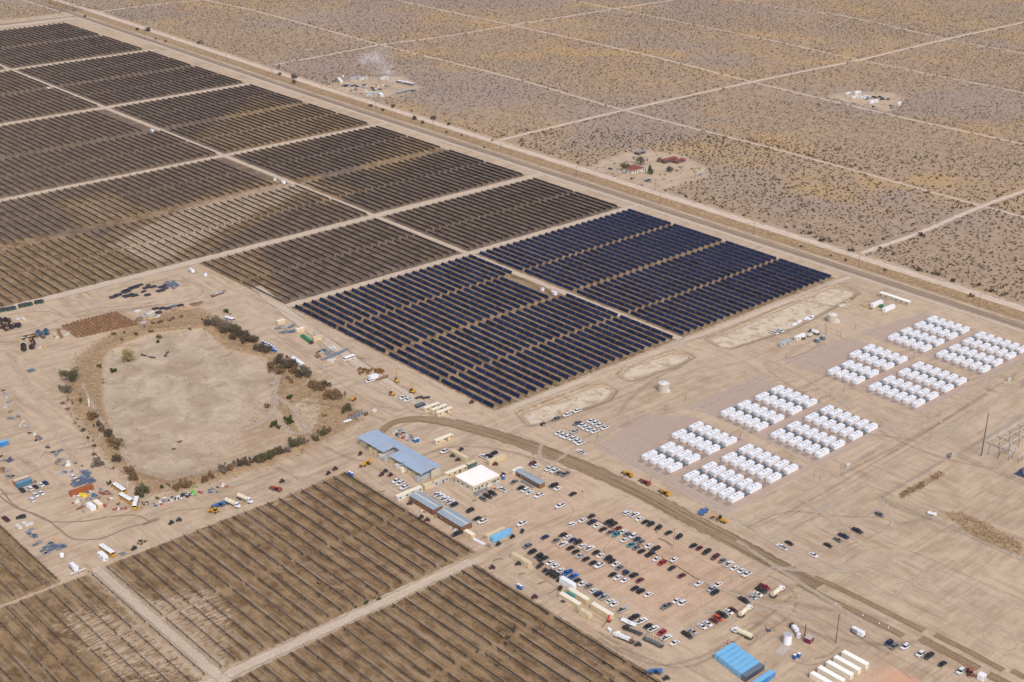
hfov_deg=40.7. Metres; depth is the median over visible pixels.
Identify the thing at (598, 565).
pickup
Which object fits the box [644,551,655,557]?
pickup
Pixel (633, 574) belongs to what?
suv
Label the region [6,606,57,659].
solar tracker
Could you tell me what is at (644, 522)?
sedan
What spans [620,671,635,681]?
solar tracker
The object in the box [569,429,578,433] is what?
pickup
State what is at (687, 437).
battery container
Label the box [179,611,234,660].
solar tracker
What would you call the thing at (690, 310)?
solar tracker
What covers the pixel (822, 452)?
battery container
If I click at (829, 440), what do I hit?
battery container
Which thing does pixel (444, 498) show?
pickup
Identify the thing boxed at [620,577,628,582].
sedan
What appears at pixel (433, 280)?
solar tracker
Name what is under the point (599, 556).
sedan
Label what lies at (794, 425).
battery container
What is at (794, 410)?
battery container
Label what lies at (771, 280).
solar tracker
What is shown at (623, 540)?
sedan
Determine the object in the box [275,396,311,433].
dirt track
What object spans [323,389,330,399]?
bush
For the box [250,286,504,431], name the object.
service road
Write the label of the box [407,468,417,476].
shipping container
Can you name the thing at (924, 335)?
battery container
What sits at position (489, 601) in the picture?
solar tracker
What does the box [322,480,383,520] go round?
solar tracker
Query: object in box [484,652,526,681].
solar tracker
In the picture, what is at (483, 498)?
suv
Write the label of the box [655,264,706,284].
solar tracker
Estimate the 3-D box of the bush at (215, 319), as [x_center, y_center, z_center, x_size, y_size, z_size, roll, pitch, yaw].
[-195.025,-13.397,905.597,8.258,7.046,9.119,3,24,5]
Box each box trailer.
[86,501,95,511]
[291,356,304,365]
[368,373,378,379]
[559,576,575,588]
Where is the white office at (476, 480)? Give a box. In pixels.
[455,465,499,495]
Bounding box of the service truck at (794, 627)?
[789,623,798,633]
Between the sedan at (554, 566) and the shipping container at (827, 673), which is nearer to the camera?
the shipping container at (827, 673)
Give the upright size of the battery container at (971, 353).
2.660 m
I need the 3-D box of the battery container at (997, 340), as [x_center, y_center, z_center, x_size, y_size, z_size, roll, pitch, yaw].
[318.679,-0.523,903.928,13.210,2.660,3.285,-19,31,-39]
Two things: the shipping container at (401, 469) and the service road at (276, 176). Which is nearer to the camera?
the shipping container at (401, 469)
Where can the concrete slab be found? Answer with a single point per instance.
(782, 650)
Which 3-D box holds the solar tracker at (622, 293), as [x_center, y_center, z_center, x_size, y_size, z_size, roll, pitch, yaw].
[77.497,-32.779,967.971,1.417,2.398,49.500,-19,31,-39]
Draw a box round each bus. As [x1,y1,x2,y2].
[99,543,115,556]
[112,482,126,493]
[118,492,132,503]
[132,496,138,509]
[224,315,235,321]
[342,354,354,361]
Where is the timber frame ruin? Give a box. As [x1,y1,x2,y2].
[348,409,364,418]
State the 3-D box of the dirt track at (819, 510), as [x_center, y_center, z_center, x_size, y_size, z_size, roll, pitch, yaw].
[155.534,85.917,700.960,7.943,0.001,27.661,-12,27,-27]
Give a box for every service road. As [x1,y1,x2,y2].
[0,49,158,71]
[0,81,260,125]
[0,122,387,201]
[1,173,544,312]
[12,70,103,106]
[91,566,231,681]
[106,108,222,154]
[201,559,474,681]
[225,156,374,215]
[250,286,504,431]
[285,204,640,307]
[377,217,467,252]
[473,254,682,339]
[504,276,851,410]
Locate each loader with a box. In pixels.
[136,538,147,544]
[207,507,220,513]
[210,290,225,296]
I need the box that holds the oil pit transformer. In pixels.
[1013,467,1023,478]
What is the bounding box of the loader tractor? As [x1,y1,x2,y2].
[966,667,973,677]
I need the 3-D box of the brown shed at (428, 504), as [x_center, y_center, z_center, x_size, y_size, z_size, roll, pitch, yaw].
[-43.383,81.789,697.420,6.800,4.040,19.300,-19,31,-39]
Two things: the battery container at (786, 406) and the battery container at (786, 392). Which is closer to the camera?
the battery container at (786, 406)
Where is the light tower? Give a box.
[622,562,629,575]
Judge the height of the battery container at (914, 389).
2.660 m
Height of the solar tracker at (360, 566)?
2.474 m
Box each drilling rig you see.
[389,386,394,395]
[409,382,415,393]
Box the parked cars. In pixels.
[598,520,709,585]
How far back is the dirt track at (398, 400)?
825.45 m
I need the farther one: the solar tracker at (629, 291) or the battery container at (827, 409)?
the solar tracker at (629, 291)
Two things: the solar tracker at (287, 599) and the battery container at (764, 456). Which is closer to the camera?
the solar tracker at (287, 599)
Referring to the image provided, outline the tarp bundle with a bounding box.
[66,460,71,465]
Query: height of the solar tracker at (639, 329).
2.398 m
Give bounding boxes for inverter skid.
[69,562,78,572]
[550,290,557,295]
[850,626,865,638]
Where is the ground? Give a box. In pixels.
[0,0,1023,681]
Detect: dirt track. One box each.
[0,302,151,336]
[0,433,103,480]
[0,488,148,521]
[0,496,159,539]
[3,302,155,316]
[9,358,82,469]
[22,376,61,406]
[41,1,1022,321]
[81,383,129,466]
[85,280,202,315]
[142,518,158,525]
[182,275,211,298]
[225,444,361,485]
[244,397,278,430]
[257,298,434,401]
[272,358,301,433]
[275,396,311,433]
[276,353,309,389]
[318,366,417,412]
[321,332,328,359]
[404,484,467,509]
[420,480,439,491]
[473,474,543,498]
[490,445,576,502]
[538,442,571,476]
[595,376,767,444]
[603,445,757,526]
[635,353,767,393]
[689,409,839,475]
[704,581,813,619]
[704,594,812,612]
[706,327,880,403]
[730,564,798,575]
[737,358,1023,526]
[737,540,863,621]
[755,531,825,573]
[765,375,802,381]
[767,381,1023,537]
[768,358,851,409]
[771,561,897,572]
[774,545,857,578]
[789,297,849,308]
[799,358,952,426]
[800,498,834,522]
[822,492,863,546]
[824,497,886,530]
[865,554,1022,610]
[872,568,1023,641]
[877,418,897,431]
[886,572,924,603]
[896,580,982,608]
[927,396,940,412]
[963,360,1023,386]
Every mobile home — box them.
[349,76,361,80]
[358,76,367,79]
[365,91,378,94]
[396,80,413,85]
[396,89,409,93]
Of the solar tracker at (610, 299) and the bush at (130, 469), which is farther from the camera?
the solar tracker at (610, 299)
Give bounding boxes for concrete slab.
[774,645,789,655]
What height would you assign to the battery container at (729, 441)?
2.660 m
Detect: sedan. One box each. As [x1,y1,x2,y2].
[540,535,549,539]
[545,560,554,565]
[551,563,559,568]
[557,567,565,572]
[558,532,567,537]
[566,545,574,550]
[568,537,576,542]
[571,549,579,554]
[575,553,584,558]
[577,581,586,586]
[578,543,586,548]
[581,556,590,561]
[583,583,592,588]
[588,560,596,565]
[589,588,597,593]
[591,550,600,554]
[592,523,601,527]
[596,553,604,558]
[605,530,614,534]
[605,598,614,603]
[607,558,615,563]
[608,572,616,577]
[609,601,618,606]
[611,561,620,566]
[613,575,622,580]
[615,565,623,570]
[620,537,628,542]
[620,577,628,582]
[626,542,634,547]
[630,585,639,591]
[631,545,640,549]
[632,536,641,541]
[635,516,643,521]
[635,577,643,582]
[636,539,644,544]
[641,519,649,524]
[643,592,652,597]
[643,623,652,628]
[644,543,652,548]
[652,556,660,561]
[664,530,672,535]
[667,565,675,570]
[670,557,678,562]
[670,639,679,645]
[672,598,680,603]
[677,573,685,578]
[687,628,697,634]
[694,581,703,586]
[697,623,706,629]
[702,620,712,626]
[709,617,718,623]
[717,558,726,563]
[723,608,733,614]
[728,607,737,612]
[730,565,738,570]
[737,568,745,573]
[747,594,757,600]
[753,591,762,597]
[784,540,793,545]
[808,552,818,557]
[823,542,832,547]
[833,537,842,542]
[937,660,946,666]
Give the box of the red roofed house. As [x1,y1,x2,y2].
[622,164,646,173]
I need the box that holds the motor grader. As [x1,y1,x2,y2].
[710,515,727,523]
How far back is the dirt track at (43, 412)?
784.39 m
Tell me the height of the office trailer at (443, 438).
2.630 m
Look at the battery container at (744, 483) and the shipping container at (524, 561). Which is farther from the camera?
the battery container at (744, 483)
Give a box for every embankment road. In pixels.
[0,16,74,24]
[28,0,1023,328]
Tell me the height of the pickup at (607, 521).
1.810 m
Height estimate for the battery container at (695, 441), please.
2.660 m
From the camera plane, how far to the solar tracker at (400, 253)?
1036.56 m
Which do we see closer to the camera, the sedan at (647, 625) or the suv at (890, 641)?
the suv at (890, 641)
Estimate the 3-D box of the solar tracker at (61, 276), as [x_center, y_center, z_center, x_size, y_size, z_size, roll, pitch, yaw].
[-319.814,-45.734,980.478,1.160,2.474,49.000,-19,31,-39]
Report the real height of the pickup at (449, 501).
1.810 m
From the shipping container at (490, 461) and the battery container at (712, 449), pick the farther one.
the battery container at (712, 449)
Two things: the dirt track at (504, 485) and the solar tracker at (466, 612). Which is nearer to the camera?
the solar tracker at (466, 612)
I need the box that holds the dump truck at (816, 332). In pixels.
[809,329,819,334]
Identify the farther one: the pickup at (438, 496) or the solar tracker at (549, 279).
the solar tracker at (549, 279)
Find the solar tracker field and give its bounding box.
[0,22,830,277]
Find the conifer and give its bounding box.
[648,165,652,173]
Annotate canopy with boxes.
[358,430,440,478]
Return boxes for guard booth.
[977,671,986,681]
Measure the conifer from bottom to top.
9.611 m
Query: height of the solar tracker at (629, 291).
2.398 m
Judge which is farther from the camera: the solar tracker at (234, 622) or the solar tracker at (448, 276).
the solar tracker at (448, 276)
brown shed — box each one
[409,491,443,514]
[437,507,471,530]
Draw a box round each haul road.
[379,416,822,588]
[797,582,905,637]
[812,576,925,631]
[917,636,980,670]
[933,633,1004,671]
[986,672,1009,681]
[1010,669,1023,678]
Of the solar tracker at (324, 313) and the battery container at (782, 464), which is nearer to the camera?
the battery container at (782, 464)
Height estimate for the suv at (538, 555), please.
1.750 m
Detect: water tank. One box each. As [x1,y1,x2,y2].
[657,380,669,393]
[782,632,792,645]
[826,312,837,323]
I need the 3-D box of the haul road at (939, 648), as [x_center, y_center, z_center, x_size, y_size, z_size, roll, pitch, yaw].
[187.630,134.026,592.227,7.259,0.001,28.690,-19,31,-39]
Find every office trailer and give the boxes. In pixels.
[395,485,421,500]
[423,402,439,411]
[430,403,447,413]
[432,475,448,486]
[434,433,452,444]
[435,406,452,416]
[444,464,466,477]
[779,339,790,346]
[794,333,805,340]
[879,291,910,305]
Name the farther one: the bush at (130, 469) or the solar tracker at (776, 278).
the solar tracker at (776, 278)
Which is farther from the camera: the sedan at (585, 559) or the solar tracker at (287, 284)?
the solar tracker at (287, 284)
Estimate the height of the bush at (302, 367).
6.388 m
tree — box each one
[58,366,78,381]
[120,345,134,361]
[620,162,629,168]
[632,156,647,164]
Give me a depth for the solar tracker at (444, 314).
928.49 m
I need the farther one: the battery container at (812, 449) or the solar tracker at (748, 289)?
the solar tracker at (748, 289)
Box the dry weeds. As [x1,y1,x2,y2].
[0,54,1023,681]
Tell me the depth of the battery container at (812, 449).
758.01 m
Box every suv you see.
[16,514,25,519]
[18,487,25,492]
[449,501,458,507]
[465,507,474,512]
[479,495,487,501]
[520,487,529,492]
[522,542,531,548]
[527,548,536,554]
[528,460,536,465]
[534,552,543,558]
[567,521,576,526]
[573,538,582,544]
[593,591,603,596]
[603,554,612,560]
[611,531,620,536]
[622,510,631,515]
[628,532,637,538]
[629,572,638,577]
[636,588,645,593]
[646,521,654,526]
[654,524,662,530]
[656,628,666,635]
[657,559,666,565]
[675,533,682,539]
[677,599,686,606]
[707,585,715,591]
[710,588,719,595]
[713,614,723,621]
[874,511,884,516]
[884,638,893,645]
[889,642,898,649]
[900,642,909,649]
[915,650,925,656]
[956,666,965,674]
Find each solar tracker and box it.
[0,543,42,584]
[0,621,41,664]
[0,644,27,672]
[2,278,32,298]
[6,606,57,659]
[10,275,40,296]
[13,538,55,579]
[19,273,49,292]
[20,600,73,653]
[28,271,60,291]
[35,595,87,646]
[37,268,68,288]
[46,266,78,286]
[49,589,102,640]
[55,264,87,284]
[63,583,116,632]
[64,262,95,281]
[73,260,104,279]
[75,654,102,681]
[78,579,130,628]
[81,258,113,277]
[90,648,124,681]
[91,572,144,622]
[105,564,161,613]
[105,642,144,679]
[119,560,174,609]
[120,636,169,681]
[132,554,189,602]
[133,628,190,680]
[145,549,202,597]
[148,623,204,674]
[158,544,216,592]
[165,616,222,667]
[171,540,228,586]
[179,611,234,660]
[183,534,241,581]
[192,604,250,654]
[196,530,254,574]
[203,261,240,281]
[205,598,263,646]
[208,525,265,570]
[212,259,248,278]
[219,519,279,564]
[219,593,277,641]
[220,257,256,276]
[228,255,264,273]
[232,516,290,558]
[232,588,289,634]
[235,253,272,271]
[242,281,281,301]
[243,251,280,269]
[243,510,302,553]
[245,582,302,627]
[250,278,290,300]
[251,249,288,267]
[255,506,314,548]
[257,576,315,622]
[258,276,298,297]
[259,247,296,266]
[267,274,307,295]
[267,502,327,544]
[270,571,329,617]
[275,272,314,292]
[277,658,305,681]
[278,497,337,538]
[282,566,340,609]
[283,270,322,289]
[290,268,331,288]
[290,493,350,535]
[290,651,327,681]
[294,560,353,605]
[295,305,336,327]
[298,266,338,285]
[300,488,361,529]
[303,302,344,324]
[304,646,349,681]
[306,264,346,284]
[306,555,365,599]
[311,300,353,322]
[311,484,372,524]
[313,261,354,281]
[316,638,371,681]
[318,550,378,594]
[319,297,361,319]
[321,259,362,279]
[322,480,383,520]
[327,295,369,317]
[328,257,369,277]
[330,545,389,588]
[330,633,393,681]
[333,476,394,516]
[336,255,376,274]
[336,293,377,314]
[338,326,385,352]
[342,541,402,583]
[342,626,415,681]
[343,253,384,273]
[343,290,385,312]
[344,472,405,511]
[346,324,393,349]
[351,252,391,270]
[351,288,393,309]
[353,536,413,576]
[355,321,402,346]
[355,620,430,677]
[358,249,399,269]
[359,286,401,307]
[363,319,410,344]
[364,530,424,572]
[365,247,406,266]
[367,284,409,305]
[367,614,443,670]
[371,316,418,341]
[372,245,413,264]
[374,282,417,302]
[376,526,436,567]
[379,243,421,262]
[379,313,427,338]
[380,609,455,664]
[382,279,424,300]
[386,521,447,561]
[387,311,435,335]
[388,352,439,379]
[389,277,432,297]
[392,603,468,657]
[395,308,443,332]
[397,275,439,295]
[397,349,448,376]
[397,516,457,556]
[403,306,451,330]
[404,597,479,650]
[405,273,447,293]
[405,346,456,373]
[408,512,469,551]
[411,304,459,327]
[412,271,454,291]
[414,343,464,370]
[416,592,491,644]
[419,268,462,288]
[419,302,466,325]
[422,341,473,367]
[426,266,469,286]
[426,299,474,322]
[428,586,503,638]
[430,338,481,364]
[433,264,476,284]
[434,297,482,320]
[438,335,489,361]
[439,581,514,631]
[441,262,483,282]
[441,379,494,407]
[442,295,489,317]
[446,333,498,358]
[448,260,490,279]
[449,292,497,315]
[450,375,502,404]
[450,575,526,626]
[454,330,506,356]
[455,258,498,277]
[456,290,505,312]
[458,372,511,400]
[460,666,482,681]
[462,256,505,275]
[462,327,514,353]
[462,570,538,620]
[464,288,512,310]
[467,369,519,397]
[468,254,511,273]
[470,325,521,350]
[471,285,519,307]
[472,564,549,614]
[472,659,504,681]
[475,366,528,394]
[478,283,526,305]
[478,322,529,347]
[479,251,522,270]
[483,363,536,390]
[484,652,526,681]
[485,281,533,302]
[485,320,537,344]
[486,249,529,267]
[491,360,544,387]
[493,247,535,265]
[493,279,541,300]
[493,317,545,342]
[496,646,548,681]
[499,245,542,263]
[500,277,548,298]
[500,358,552,384]
[501,315,552,339]
[508,312,560,336]
[508,355,560,381]
[508,640,569,681]
[515,310,567,334]
[516,352,568,378]
[519,633,591,681]
[523,307,574,331]
[524,269,572,289]
[524,349,576,375]
[530,305,582,328]
[531,267,579,288]
[531,628,603,675]
[532,346,584,372]
[537,303,589,326]
[538,265,586,285]
[539,343,592,369]
[542,621,614,669]
[544,300,596,323]
[545,263,593,283]
[547,341,599,366]
[551,261,599,281]
[551,298,603,321]
[553,615,625,663]
[554,338,607,363]
[558,259,606,279]
[559,296,610,318]
[562,335,614,360]
[564,257,612,276]
[565,293,617,316]
[569,333,622,357]
[571,255,619,274]
[577,253,626,272]
[577,290,628,312]
[577,330,629,354]
[583,251,632,270]
[583,287,635,309]
[584,327,637,352]
[590,249,638,268]
[590,285,641,307]
[591,325,644,349]
[596,283,648,304]
[599,323,651,346]
[603,281,655,302]
[605,320,658,343]
[610,279,661,300]
[613,317,665,340]
[616,276,668,297]
[619,315,672,338]
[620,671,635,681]
[623,274,674,295]
[629,272,681,293]
[630,311,683,334]
[631,665,657,681]
[635,270,687,290]
[637,308,690,331]
[642,268,693,288]
[644,306,697,328]
[648,266,700,286]
[651,304,703,326]
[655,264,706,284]
[657,301,710,323]
[661,262,712,282]
[664,299,716,321]
[667,260,718,279]
[670,297,723,318]
[673,258,724,277]
[677,294,729,316]
[679,256,730,275]
[683,292,736,313]
[685,254,736,273]
[689,290,742,311]
[696,288,748,308]
[702,285,754,306]
[708,283,760,304]
[714,281,767,301]
[720,279,773,299]
[727,277,779,297]
[733,275,785,294]
[738,272,791,292]
[744,270,796,290]
[750,268,802,287]
[756,266,808,285]
[761,264,814,283]
[767,262,819,281]
[773,260,825,279]
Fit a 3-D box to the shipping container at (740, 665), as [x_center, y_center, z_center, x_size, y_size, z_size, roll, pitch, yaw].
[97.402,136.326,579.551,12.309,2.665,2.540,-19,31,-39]
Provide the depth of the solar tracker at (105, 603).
612.38 m
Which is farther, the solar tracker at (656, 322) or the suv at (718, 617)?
the solar tracker at (656, 322)
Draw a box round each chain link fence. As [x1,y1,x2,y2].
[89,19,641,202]
[644,203,1022,326]
[885,497,1020,558]
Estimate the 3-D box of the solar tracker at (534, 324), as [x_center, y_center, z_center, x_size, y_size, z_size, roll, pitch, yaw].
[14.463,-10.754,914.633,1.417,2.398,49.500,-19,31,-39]
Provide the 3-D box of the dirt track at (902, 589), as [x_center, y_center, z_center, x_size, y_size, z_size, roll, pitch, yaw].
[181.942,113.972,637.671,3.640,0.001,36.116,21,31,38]
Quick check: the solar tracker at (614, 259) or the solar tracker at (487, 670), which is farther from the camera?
the solar tracker at (614, 259)
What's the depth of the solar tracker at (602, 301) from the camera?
954.92 m
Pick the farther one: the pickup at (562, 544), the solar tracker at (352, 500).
the solar tracker at (352, 500)
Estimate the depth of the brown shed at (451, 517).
681.17 m
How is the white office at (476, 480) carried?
on the ground
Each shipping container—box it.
[0,439,8,446]
[12,475,28,484]
[15,477,32,487]
[69,483,93,496]
[92,499,102,508]
[276,318,285,324]
[295,327,304,333]
[312,334,321,341]
[360,439,369,447]
[369,446,378,454]
[378,448,398,459]
[382,453,391,461]
[387,456,396,464]
[394,462,403,469]
[399,466,408,472]
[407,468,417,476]
[415,469,433,481]
[422,481,433,489]
[450,449,468,461]
[463,529,475,539]
[465,460,476,468]
[484,526,506,540]
[486,453,506,465]
[490,528,511,542]
[511,466,522,475]
[511,551,531,567]
[559,591,581,609]
[566,591,574,597]
[567,587,589,604]
[578,607,592,619]
[590,602,613,619]
[714,642,736,660]
[718,645,741,663]
[723,649,746,667]
[727,652,750,670]
[732,656,755,674]
[736,659,759,677]
[741,663,764,681]
[752,669,775,681]
[809,671,832,681]
[817,665,845,681]
[825,660,853,680]
[833,655,860,674]
[841,650,868,669]
[870,299,882,307]
[882,304,894,311]
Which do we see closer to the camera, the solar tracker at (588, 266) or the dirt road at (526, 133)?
the solar tracker at (588, 266)
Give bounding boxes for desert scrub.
[0,0,1023,299]
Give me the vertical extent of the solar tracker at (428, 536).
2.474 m
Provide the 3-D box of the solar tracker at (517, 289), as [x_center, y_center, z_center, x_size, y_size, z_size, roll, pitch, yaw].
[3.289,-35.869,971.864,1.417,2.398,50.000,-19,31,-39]
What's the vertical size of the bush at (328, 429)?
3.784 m
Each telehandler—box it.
[210,500,225,508]
[269,486,282,492]
[359,459,371,467]
[620,470,633,477]
[639,478,650,485]
[645,668,662,675]
[657,489,670,496]
[698,507,708,515]
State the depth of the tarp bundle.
730.40 m
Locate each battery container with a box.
[638,450,657,462]
[646,453,665,466]
[654,458,673,470]
[660,442,678,452]
[662,462,682,474]
[667,429,686,440]
[668,445,686,456]
[676,449,695,460]
[677,433,694,444]
[680,470,699,483]
[684,436,703,447]
[684,453,703,464]
[688,474,707,487]
[689,421,707,431]
[693,440,711,451]
[697,425,715,434]
[697,478,716,490]
[701,444,719,456]
[701,461,720,472]
[705,429,721,438]
[705,482,725,495]
[710,465,726,476]
[713,432,728,442]
[716,487,734,500]
[718,407,734,417]
[718,452,736,464]
[719,469,736,480]
[722,436,738,446]
[723,491,743,505]
[725,410,743,421]
[728,455,745,468]
[728,474,747,484]
[733,414,751,425]
[735,460,754,471]
[737,400,753,409]
[737,478,754,489]
[739,443,756,454]
[742,418,759,429]
[745,403,760,412]
[745,464,763,476]
[746,482,765,493]
[747,447,765,458]
[749,421,768,432]
[751,392,768,402]
[752,468,772,480]
[753,407,770,416]
[756,451,774,462]
[760,395,777,406]
[761,410,779,419]
[764,472,781,485]
[765,455,783,466]
[767,428,785,440]
[769,398,785,409]
[770,414,786,423]
[771,385,786,393]
[774,459,792,470]
[775,432,793,444]
[776,402,793,412]
[779,388,793,397]
[783,463,799,474]
[785,405,801,416]
[785,436,802,447]
[786,421,803,430]
[787,391,802,400]
[792,440,811,451]
[795,395,811,403]
[795,424,812,434]
[801,412,818,423]
[801,444,820,455]
[803,398,820,407]
[804,428,819,438]
[810,416,827,426]
[810,447,829,459]
[813,432,830,441]
[818,419,836,430]
[820,405,835,414]
[821,435,838,445]
[825,366,840,376]
[827,423,844,434]
[829,408,844,417]
[830,439,847,449]
[832,369,848,378]
[836,426,853,438]
[837,412,853,421]
[840,372,856,382]
[841,360,856,368]
[845,430,862,442]
[846,415,860,425]
[848,350,861,359]
[849,363,863,371]
[850,375,865,385]
[855,419,870,428]
[856,353,869,362]
[858,366,871,374]
[863,344,875,352]
[864,356,877,365]
[864,422,880,432]
[866,369,881,377]
[866,382,881,392]
[871,347,885,354]
[872,359,886,368]
[873,385,890,395]
[879,349,892,357]
[880,362,894,371]
[882,375,898,384]
[882,388,898,398]
[885,333,899,341]
[887,352,900,360]
[891,378,903,387]
[891,391,907,402]
[893,336,907,344]
[895,355,910,363]
[895,368,910,377]
[899,381,912,390]
[899,395,916,405]
[900,327,914,334]
[903,338,915,347]
[905,371,919,380]
[908,330,920,337]
[908,341,923,350]
[908,385,922,393]
[909,398,924,409]
[911,361,924,369]
[914,321,925,329]
[914,374,927,384]
[916,332,928,340]
[916,344,931,353]
[916,388,932,397]
[920,364,933,372]
[921,324,933,332]
[923,377,936,387]
[924,335,936,343]
[925,391,941,400]
[926,315,940,322]
[928,367,943,376]
[930,326,941,335]
[931,380,944,390]
[932,338,946,345]
[934,318,945,325]
[934,349,948,359]
[936,329,949,337]
[937,370,949,379]
[938,383,953,393]
[942,321,953,328]
[942,352,956,362]
[945,374,960,382]
[946,332,957,340]
[949,344,960,351]
[950,323,964,330]
[950,355,964,365]
[954,377,968,385]
[957,347,971,354]
[958,326,971,333]
[959,358,973,368]
[961,337,974,346]
[965,349,977,357]
[967,361,982,371]
[970,340,982,348]
[974,331,988,339]
[974,352,988,360]
[977,343,990,351]
[978,364,990,374]
[982,334,996,342]
[982,355,994,363]
[987,345,999,354]
[991,337,1002,344]
[991,358,1003,366]
[994,348,1007,357]
[999,340,1010,347]
[1004,351,1016,361]
[1008,342,1019,350]
[1016,345,1023,353]
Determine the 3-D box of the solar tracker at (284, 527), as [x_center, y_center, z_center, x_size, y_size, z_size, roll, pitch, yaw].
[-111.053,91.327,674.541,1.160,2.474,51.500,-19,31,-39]
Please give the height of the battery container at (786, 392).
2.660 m
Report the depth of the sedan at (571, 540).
669.10 m
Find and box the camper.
[97,550,107,561]
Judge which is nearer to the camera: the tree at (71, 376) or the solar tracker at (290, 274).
the tree at (71, 376)
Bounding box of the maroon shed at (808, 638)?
[804,633,813,643]
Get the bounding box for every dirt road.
[0,17,75,27]
[23,0,1023,332]
[54,0,1023,310]
[98,0,198,11]
[206,0,1023,217]
[275,0,672,64]
[397,0,1022,144]
[498,22,1023,140]
[571,0,1023,92]
[735,0,1023,53]
[859,189,1023,253]
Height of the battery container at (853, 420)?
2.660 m
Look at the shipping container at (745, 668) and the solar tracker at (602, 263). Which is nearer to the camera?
the shipping container at (745, 668)
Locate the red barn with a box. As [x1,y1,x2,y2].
[660,156,685,163]
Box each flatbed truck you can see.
[612,630,634,643]
[622,624,642,635]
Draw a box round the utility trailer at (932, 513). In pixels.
[924,511,936,515]
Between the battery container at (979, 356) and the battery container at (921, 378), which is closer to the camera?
the battery container at (921, 378)
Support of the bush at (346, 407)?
on the ground
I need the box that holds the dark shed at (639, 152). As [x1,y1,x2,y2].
[634,150,644,154]
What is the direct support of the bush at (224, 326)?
on the ground
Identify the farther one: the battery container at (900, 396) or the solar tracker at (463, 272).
the solar tracker at (463, 272)
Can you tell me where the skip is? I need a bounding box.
[414,401,424,407]
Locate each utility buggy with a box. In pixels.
[634,641,641,646]
[662,675,669,680]
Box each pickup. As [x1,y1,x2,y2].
[1,515,9,521]
[391,477,401,483]
[395,480,405,485]
[399,395,407,399]
[399,484,409,489]
[403,397,412,401]
[431,491,442,496]
[434,493,445,498]
[439,496,449,501]
[440,448,449,453]
[444,499,455,504]
[451,530,462,536]
[477,518,487,524]
[478,454,487,459]
[483,492,492,498]
[487,490,497,496]
[496,486,506,491]
[516,520,526,526]
[533,492,543,498]
[537,555,548,561]
[544,466,553,471]
[548,482,558,487]
[549,467,559,473]
[551,416,560,420]
[554,430,563,435]
[554,502,564,508]
[557,541,567,547]
[558,432,567,437]
[560,471,569,476]
[561,569,572,575]
[562,412,571,416]
[562,434,571,439]
[567,573,578,579]
[568,436,577,440]
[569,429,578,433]
[572,408,581,412]
[572,420,581,425]
[572,438,581,443]
[575,440,584,445]
[576,449,585,454]
[577,422,586,427]
[580,424,589,429]
[584,545,594,551]
[585,427,594,431]
[587,519,596,524]
[590,420,599,424]
[590,429,599,433]
[593,562,604,568]
[595,422,604,427]
[598,593,609,600]
[600,425,609,429]
[603,518,613,524]
[607,521,617,527]
[616,605,627,612]
[628,613,640,620]
[629,512,639,517]
[635,617,647,624]
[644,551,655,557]
[647,625,659,632]
[650,545,660,551]
[660,602,671,609]
[660,633,672,641]
[681,630,693,638]
[701,548,711,554]
[710,553,719,560]
[716,610,728,618]
[723,560,733,567]
[738,596,750,603]
[741,570,751,577]
[755,586,767,593]
[758,583,770,590]
[776,543,787,550]
[838,532,849,538]
[852,527,863,533]
[923,651,934,659]
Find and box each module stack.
[121,289,130,293]
[122,293,133,297]
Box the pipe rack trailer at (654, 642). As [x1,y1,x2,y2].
[642,634,663,647]
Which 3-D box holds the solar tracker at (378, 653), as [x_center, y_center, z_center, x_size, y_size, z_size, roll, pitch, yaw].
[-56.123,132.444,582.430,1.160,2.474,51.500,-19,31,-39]
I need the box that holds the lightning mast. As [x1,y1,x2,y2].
[980,412,988,456]
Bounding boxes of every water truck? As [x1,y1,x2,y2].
[224,497,240,508]
[236,493,252,503]
[731,626,753,639]
[737,604,752,617]
[770,585,784,597]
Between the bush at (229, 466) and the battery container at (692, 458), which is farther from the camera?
the battery container at (692, 458)
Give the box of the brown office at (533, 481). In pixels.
[515,468,544,488]
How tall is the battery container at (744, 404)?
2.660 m
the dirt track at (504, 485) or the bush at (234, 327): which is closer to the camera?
the dirt track at (504, 485)
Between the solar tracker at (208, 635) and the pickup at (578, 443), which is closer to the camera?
the solar tracker at (208, 635)
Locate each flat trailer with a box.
[375,374,388,380]
[619,618,636,626]
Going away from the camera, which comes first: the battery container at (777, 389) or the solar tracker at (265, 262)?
the battery container at (777, 389)
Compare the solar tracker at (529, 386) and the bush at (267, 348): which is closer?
the solar tracker at (529, 386)
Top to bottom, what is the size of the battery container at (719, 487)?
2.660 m
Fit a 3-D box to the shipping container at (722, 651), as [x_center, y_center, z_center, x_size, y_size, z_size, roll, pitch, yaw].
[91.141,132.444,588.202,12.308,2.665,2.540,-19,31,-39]
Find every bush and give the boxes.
[57,384,70,392]
[87,410,99,420]
[90,456,104,467]
[103,428,112,437]
[106,436,115,442]
[107,438,125,449]
[111,454,121,461]
[123,465,134,473]
[128,471,138,479]
[135,483,149,497]
[172,482,180,491]
[179,477,189,487]
[201,318,214,324]
[201,475,208,482]
[207,470,214,477]
[211,314,220,325]
[214,319,224,328]
[218,320,230,328]
[218,462,226,472]
[219,327,228,332]
[226,463,232,470]
[228,332,236,339]
[230,324,240,332]
[233,456,246,465]
[235,327,242,337]
[239,336,247,343]
[240,330,249,336]
[241,331,254,341]
[248,456,257,462]
[251,334,258,342]
[253,340,265,351]
[255,454,265,462]
[256,343,272,352]
[259,452,271,458]
[266,361,273,371]
[267,449,276,456]
[269,419,276,427]
[272,364,285,374]
[273,353,287,364]
[273,356,296,368]
[274,445,285,453]
[283,414,291,423]
[287,437,300,447]
[288,365,297,373]
[294,369,303,377]
[297,364,310,373]
[297,435,308,444]
[304,370,311,377]
[309,379,321,390]
[311,434,319,440]
[316,427,326,435]
[317,385,325,390]
[321,380,331,385]
[322,425,331,433]
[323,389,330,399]
[329,388,342,399]
[341,403,351,412]
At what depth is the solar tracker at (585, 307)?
943.72 m

